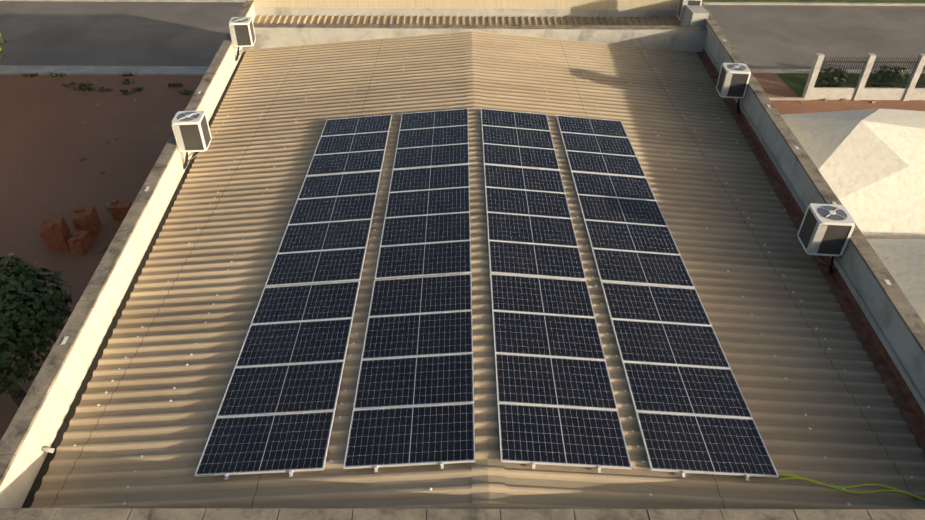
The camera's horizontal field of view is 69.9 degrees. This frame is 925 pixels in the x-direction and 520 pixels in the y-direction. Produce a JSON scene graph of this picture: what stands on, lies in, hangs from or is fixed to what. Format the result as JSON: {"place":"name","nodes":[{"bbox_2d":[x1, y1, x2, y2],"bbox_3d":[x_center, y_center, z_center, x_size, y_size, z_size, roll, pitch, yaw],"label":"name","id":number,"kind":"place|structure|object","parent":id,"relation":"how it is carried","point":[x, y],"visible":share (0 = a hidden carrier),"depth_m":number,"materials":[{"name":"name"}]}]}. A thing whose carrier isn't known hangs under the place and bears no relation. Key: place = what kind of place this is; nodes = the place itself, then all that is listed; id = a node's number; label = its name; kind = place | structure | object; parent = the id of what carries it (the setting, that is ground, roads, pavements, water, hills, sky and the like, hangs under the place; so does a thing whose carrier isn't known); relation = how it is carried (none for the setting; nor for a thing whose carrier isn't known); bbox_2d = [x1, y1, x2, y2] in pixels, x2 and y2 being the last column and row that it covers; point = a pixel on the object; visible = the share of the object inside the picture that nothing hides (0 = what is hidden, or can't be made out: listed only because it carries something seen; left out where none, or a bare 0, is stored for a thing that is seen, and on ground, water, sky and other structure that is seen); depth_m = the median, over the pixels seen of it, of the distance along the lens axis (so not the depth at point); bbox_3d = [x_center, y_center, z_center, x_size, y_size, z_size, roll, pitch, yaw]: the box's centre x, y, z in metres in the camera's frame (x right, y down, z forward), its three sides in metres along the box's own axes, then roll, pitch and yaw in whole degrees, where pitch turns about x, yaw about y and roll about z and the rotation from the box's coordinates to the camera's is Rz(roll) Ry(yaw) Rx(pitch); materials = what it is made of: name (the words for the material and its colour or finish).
{"place":"outdoors","nodes":[
{"label":"outdoors","id":0,"kind":"place"},
{"bbox_2d":[0,4,254,507],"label":"building wall","id":1,"kind":"structure","parent":0,"point":[20,477],"depth_m":11.19,"materials":[{"name":"white paint"}]},
{"bbox_2d":[0,0,253,485],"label":"parapet coping","id":2,"kind":"object","parent":1,"relation":"on","point":[21,424],"visible":0.83,"depth_m":11.19,"materials":[{"name":"grey concrete"}]},
{"bbox_2d":[21,52,244,507],"bbox_3d":[-6.655,-1.835,15.738,0.169,0.156,18.241,-3,37,-5],"label":"roof gutter","id":3,"kind":"object","parent":1,"relation":"attached to","point":[42,472],"visible":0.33,"depth_m":11.49,"materials":[{"name":"grey"}]},
{"bbox_2d":[172,110,211,168],"bbox_3d":[-6.530,-2.871,15.961,0.769,1.322,0.642,-3,37,-5],"label":"air conditioner unit","id":4,"kind":"object","parent":1,"relation":"attached to","point":[191,132],"visible":0.88,"depth_m":15.62,"materials":[{"name":"white metal"}]},
{"bbox_2d":[229,17,255,60],"bbox_3d":[-7.242,-7.237,21.723,0.769,1.322,0.642,-3,37,-5],"label":"air conditioner unit","id":5,"kind":"object","parent":1,"relation":"attached to","point":[242,32],"visible":0.85,"depth_m":21.38,"materials":[{"name":"white metal"}]},
{"bbox_2d":[30,31,489,512],"bbox_3d":[-3.579,-2.074,15.556,7.790,0.730,18.165,0,37,0],"label":"roof sheet","id":6,"kind":"object","parent":1,"relation":"attached to","point":[125,425],"visible":0.65,"depth_m":11.88,"materials":[{"name":"beige metal"}]},
{"bbox_2d":[465,32,489,505],"bbox_3d":[0.208,-2.338,15.369,0.220,0.056,18.130,0,37,0],"label":"roof ridge cap","id":7,"kind":"object","parent":6,"relation":"on","point":[482,498],"visible":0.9,"depth_m":10.54,"materials":[{"name":"beige metal"}]},
{"bbox_2d":[194,108,778,477],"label":"solar panel frames","id":8,"kind":"structure","parent":6,"relation":"on","point":[472,402],"depth_m":11.18,"materials":[{"name":"silver metal"}]},
{"bbox_2d":[196,109,776,475],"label":"solar panels","id":9,"kind":"object","parent":8,"relation":"in","point":[440,433],"visible":0.81,"depth_m":11.09,"materials":[{"name":"black glass"}]},
{"bbox_2d":[224,109,749,480],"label":"mounting brackets","id":10,"kind":"object","parent":8,"relation":"attached to","point":[683,473],"visible":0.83,"depth_m":8.88,"materials":[{"name":"silver metal"}]},
{"bbox_2d":[73,43,912,507],"bbox_3d":[0.319,-2.062,15.521,13.904,0.567,17.796,0,37,0],"label":"roof screw sealant","id":11,"kind":"object","parent":6,"relation":"on","point":[373,237],"visible":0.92,"depth_m":11.46,"materials":[{"name":"white"}]},
{"bbox_2d":[0,73,924,440],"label":"ground","id":12,"kind":"structure","parent":0,"point":[54,129],"depth_m":26.40,"materials":[{"name":"brown soil"}]},
{"bbox_2d":[0,31,8,61],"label":"tree","id":13,"kind":"object","parent":12,"relation":"on","point":[1,48],"visible":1,"depth_m":27.85,"materials":[{"name":"green plant"}]},
{"bbox_2d":[0,255,72,407],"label":"tree","id":14,"kind":"object","parent":12,"relation":"on","point":[27,309],"visible":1,"depth_m":14.00,"materials":[{"name":"green plant"}]},
{"bbox_2d":[39,199,131,254],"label":"rocks","id":15,"kind":"object","parent":12,"relation":"on","point":[55,233],"visible":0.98,"depth_m":20.83,"materials":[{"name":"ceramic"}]},
{"bbox_2d":[22,71,192,95],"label":"weedy grass","id":16,"kind":"structure","parent":12,"relation":"on","point":[82,87],"depth_m":31.14,"materials":[{"name":"green plant"}]},
{"bbox_2d":[8,74,894,255],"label":"ground litter stones","id":17,"kind":"object","parent":12,"relation":"on","point":[103,248],"visible":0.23,"depth_m":25.43,"materials":[{"name":"stone"}]},
{"bbox_2d":[253,0,679,8],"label":"wall","id":18,"kind":"structure","parent":12,"relation":"on","point":[590,4],"depth_m":25.16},
{"bbox_2d":[254,7,677,17],"bbox_3d":[0.348,-9.362,25.424,16.592,0.600,0.032,0,37,0],"label":"wall flashing","id":19,"kind":"object","parent":18,"relation":"attached to","point":[453,12],"visible":0.43,"depth_m":25.31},
{"bbox_2d":[253,15,680,25],"bbox_3d":[0.324,-8.412,24.412,16.500,0.366,2.780,0,37,0],"label":"corrugated roof","id":20,"kind":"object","parent":18,"relation":"attached to","point":[468,20],"depth_m":25.14,"materials":[{"name":"beige metal"}]},
{"bbox_2d":[677,0,701,20],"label":"air conditioner unit","id":21,"kind":"object","parent":18,"relation":"attached to","point":[681,8],"visible":0.29,"depth_m":23.41,"materials":[{"name":"white metal"}]},
{"bbox_2d":[471,31,924,510],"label":"roof sheet","id":22,"kind":"object","parent":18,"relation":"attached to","point":[852,437],"visible":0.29,"depth_m":12.00,"materials":[{"name":"beige metal"}]},
{"bbox_2d":[471,31,506,512],"bbox_3d":[0.428,-2.337,15.371,0.220,0.056,18.130,0,37,0],"label":"roof ridge cap","id":23,"kind":"object","parent":22,"relation":"on","point":[499,499],"visible":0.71,"depth_m":10.55,"materials":[{"name":"beige metal"}]},
{"bbox_2d":[697,48,924,452],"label":"gutter","id":24,"kind":"object","parent":22,"relation":"on","point":[909,407],"visible":1,"depth_m":12.17,"materials":[{"name":"metal"}]},
{"bbox_2d":[778,474,924,499],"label":"cable","id":25,"kind":"object","parent":22,"relation":"on","point":[839,487],"visible":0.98,"depth_m":8.94,"materials":[{"name":"yellow"}]},
{"bbox_2d":[702,0,924,96],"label":"grass verges","id":26,"kind":"object","parent":12,"relation":"on","point":[796,83],"depth_m":32.84,"materials":[{"name":"green plant"}]},
{"bbox_2d":[781,108,924,238],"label":"neighboring roof","id":27,"kind":"structure","parent":12,"relation":"on","point":[869,164],"depth_m":17.75,"materials":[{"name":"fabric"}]},
{"bbox_2d":[815,65,908,86],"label":"bushes","id":28,"kind":"object","parent":12,"relation":"on","point":[839,75],"visible":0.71,"depth_m":31.44,"materials":[{"name":"green plant"}]},
{"bbox_2d":[802,53,924,100],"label":"fence","id":29,"kind":"object","parent":12,"relation":"on","point":[861,91],"visible":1,"depth_m":30.15,"materials":[{"name":"concrete"}]},
{"bbox_2d":[867,239,924,323],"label":"tent","id":30,"kind":"object","parent":12,"relation":"on","point":[903,260],"depth_m":15.84,"materials":[{"name":"fabric"}]},
{"bbox_2d":[0,1,924,69],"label":"road","id":31,"kind":"structure","parent":0,"point":[60,33],"depth_m":37.64,"materials":[{"name":"grey asphalt"}]},
{"bbox_2d":[0,0,924,99],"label":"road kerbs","id":32,"kind":"structure","parent":31,"relation":"on","point":[119,70],"depth_m":32.89,"materials":[{"name":"concrete"}]},
{"bbox_2d":[0,508,924,519],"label":"parapet coping","id":33,"kind":"object","parent":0,"point":[383,514],"visible":1,"depth_m":8.05,"materials":[{"name":"beige concrete"}]},
{"bbox_2d":[242,25,706,51],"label":"parapet wall","id":34,"kind":"structure","parent":0,"point":[687,40],"depth_m":22.70,"materials":[{"name":"white paint"}]},
{"bbox_2d":[253,23,706,29],"bbox_3d":[0.368,-8.010,22.709,15.983,0.022,0.400,0,37,0],"label":"coping","id":35,"kind":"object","parent":34,"relation":"on","point":[464,26],"depth_m":22.67,"materials":[{"name":"beige concrete"}]},
{"bbox_2d":[680,5,708,25],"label":"building corner block","id":36,"kind":"structure","parent":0,"point":[695,15],"depth_m":22.88,"materials":[{"name":"grey concrete"}]},
{"bbox_2d":[703,22,924,413],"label":"building wall","id":37,"kind":"structure","parent":0,"point":[907,350],"depth_m":12.19,"materials":[{"name":"white paint"}]},
{"bbox_2d":[41,44,924,452],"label":"building conduits","id":38,"kind":"object","parent":37,"relation":"attached to","point":[49,450],"visible":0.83,"depth_m":12.33,"materials":[{"name":"metal"}]},
{"bbox_2d":[716,63,750,114],"bbox_3d":[7.638,-4.821,18.675,0.762,1.322,0.642,3,37,4],"label":"air conditioner unit","id":39,"kind":"object","parent":37,"relation":"attached to","point":[733,80],"visible":0.96,"depth_m":18.33,"materials":[{"name":"white metal"}]},
{"bbox_2d":[702,2,924,354],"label":"building cap","id":40,"kind":"object","parent":37,"relation":"on","point":[911,319],"visible":0.75,"depth_m":13.43,"materials":[{"name":"grey concrete"}]},
{"bbox_2d":[61,39,891,344],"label":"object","id":41,"kind":"object","parent":40,"relation":"attached to","point":[199,93],"visible":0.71,"depth_m":11.30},
{"bbox_2d":[797,203,854,273],"bbox_3d":[6.990,-0.370,12.787,0.762,1.322,0.642,3,37,4],"label":"air conditioner unit","id":42,"kind":"object","parent":37,"relation":"attached to","point":[825,230],"visible":0.85,"depth_m":12.45,"materials":[{"name":"white metal"}]}
]}

